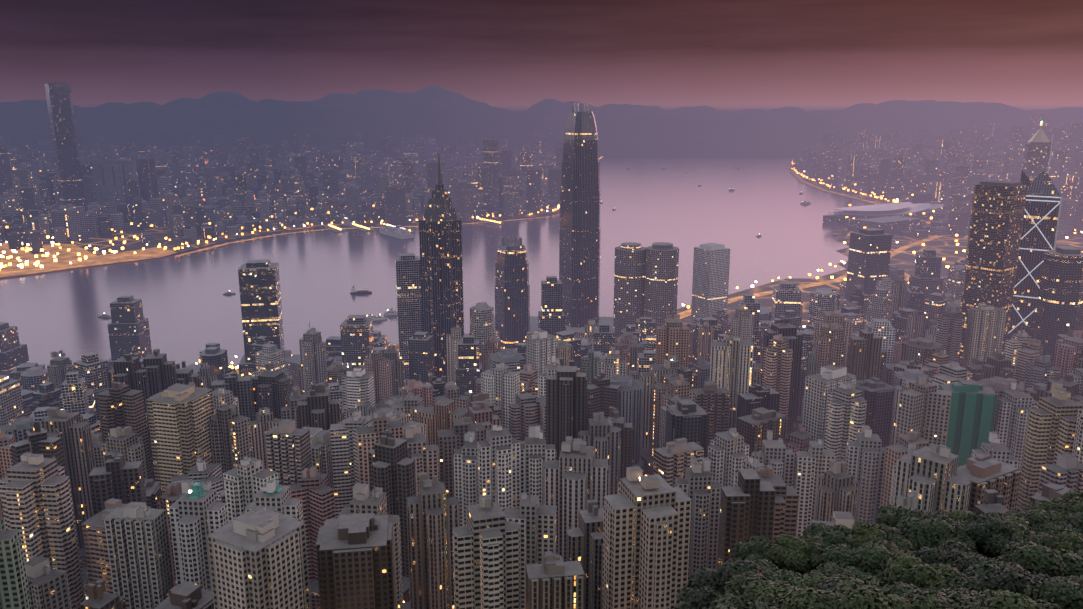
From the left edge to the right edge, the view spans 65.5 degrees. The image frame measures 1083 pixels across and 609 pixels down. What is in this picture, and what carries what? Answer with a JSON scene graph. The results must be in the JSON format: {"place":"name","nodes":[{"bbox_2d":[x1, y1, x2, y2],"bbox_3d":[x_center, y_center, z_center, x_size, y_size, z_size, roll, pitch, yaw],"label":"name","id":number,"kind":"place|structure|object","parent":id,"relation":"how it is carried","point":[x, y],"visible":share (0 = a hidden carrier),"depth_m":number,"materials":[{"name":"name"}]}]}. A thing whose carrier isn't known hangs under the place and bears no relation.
{"place":"outdoors","nodes":[
{"label":"outdoors","id":0,"kind":"place"},
{"bbox_2d":[3,158,603,255],"bbox_3d":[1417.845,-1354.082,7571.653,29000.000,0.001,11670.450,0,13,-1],"label":"kowloon ground","id":1,"kind":"structure","parent":0,"point":[101,244],"depth_m":2622.48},
{"bbox_2d":[0,114,1082,301],"bbox_3d":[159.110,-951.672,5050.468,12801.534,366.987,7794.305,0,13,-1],"label":"city blocks","id":2,"kind":"structure","parent":1,"relation":"on","point":[952,167],"depth_m":3704.28,"materials":[{"name":"concrete"}]},
{"bbox_2d":[0,158,929,379],"bbox_3d":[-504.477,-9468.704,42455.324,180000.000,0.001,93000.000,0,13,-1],"label":"harbour water","id":3,"kind":"structure","parent":0,"point":[190,310],"depth_m":2233.20,"materials":[{"name":"grey liquid"}]},
{"bbox_2d":[98,168,881,320],"bbox_3d":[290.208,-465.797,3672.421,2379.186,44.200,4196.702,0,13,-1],"label":"boats","id":4,"kind":"object","parent":3,"relation":"on","point":[399,231],"visible":0.83,"depth_m":2668.44,"materials":[{"name":"metal"}]},
{"bbox_2d":[0,162,943,348],"bbox_3d":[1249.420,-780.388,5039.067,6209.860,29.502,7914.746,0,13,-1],"label":"lit roads","id":5,"kind":"structure","parent":0,"point":[64,257],"depth_m":2318.36,"materials":[{"name":"asphalt"}]},
{"bbox_2d":[0,126,947,157],"bbox_3d":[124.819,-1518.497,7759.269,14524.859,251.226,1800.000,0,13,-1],"label":"hills","id":6,"kind":"structure","parent":0,"point":[617,146],"depth_m":7367.81,"materials":[{"name":"grey"}]},
{"bbox_2d":[0,100,1082,138],"bbox_3d":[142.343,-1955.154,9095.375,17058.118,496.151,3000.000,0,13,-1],"label":"hills","id":7,"kind":"structure","parent":0,"point":[430,113],"depth_m":8559.57,"materials":[{"name":"grey"}]},
{"bbox_2d":[0,85,1082,121],"bbox_3d":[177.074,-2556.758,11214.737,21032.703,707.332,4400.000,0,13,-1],"label":"hills","id":8,"kind":"structure","parent":0,"point":[386,100],"depth_m":10587.13,"materials":[{"name":"grey"}]},
{"bbox_2d":[0,0,1082,111],"label":"sky","id":9,"kind":"structure","parent":0,"point":[514,55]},
{"bbox_2d":[228,169,1082,387],"bbox_3d":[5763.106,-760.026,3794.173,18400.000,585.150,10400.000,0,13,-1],"label":"island terrain","id":10,"kind":"structure","parent":0,"point":[946,247],"depth_m":2282.33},
{"bbox_2d":[0,228,1082,608],"bbox_3d":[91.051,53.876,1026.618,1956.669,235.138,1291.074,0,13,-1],"label":"high-rise buildings","id":11,"kind":"structure","parent":10,"relation":"on","point":[640,464],"depth_m":665.57,"materials":[{"name":"concrete"}]},
{"bbox_2d":[0,150,1082,602],"bbox_3d":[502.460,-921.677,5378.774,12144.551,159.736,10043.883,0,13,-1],"label":"street lights","id":12,"kind":"object","parent":10,"relation":"on","point":[328,226],"visible":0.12,"depth_m":2581.03,"materials":[{"name":"metal"}]},
{"bbox_2d":[674,490,1082,608],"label":"forested hillside","id":13,"kind":"structure","parent":10,"relation":"on","point":[1029,528],"depth_m":169.84,"materials":[{"name":"green plant"}]},
{"bbox_2d":[789,161,921,234],"bbox_3d":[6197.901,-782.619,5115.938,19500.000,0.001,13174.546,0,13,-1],"label":"flat island ground","id":14,"kind":"structure","parent":0,"point":[836,231],"depth_m":2936.24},
{"bbox_2d":[0,82,1062,381],"bbox_3d":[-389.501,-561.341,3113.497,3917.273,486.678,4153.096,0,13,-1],"label":"skyscrapers","id":15,"kind":"structure","parent":14,"relation":"on","point":[1012,236],"depth_m":1416.83,"materials":[{"name":"glass"}]},
{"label":"foreground hillside","id":16,"kind":"structure","parent":0,"visible":0},
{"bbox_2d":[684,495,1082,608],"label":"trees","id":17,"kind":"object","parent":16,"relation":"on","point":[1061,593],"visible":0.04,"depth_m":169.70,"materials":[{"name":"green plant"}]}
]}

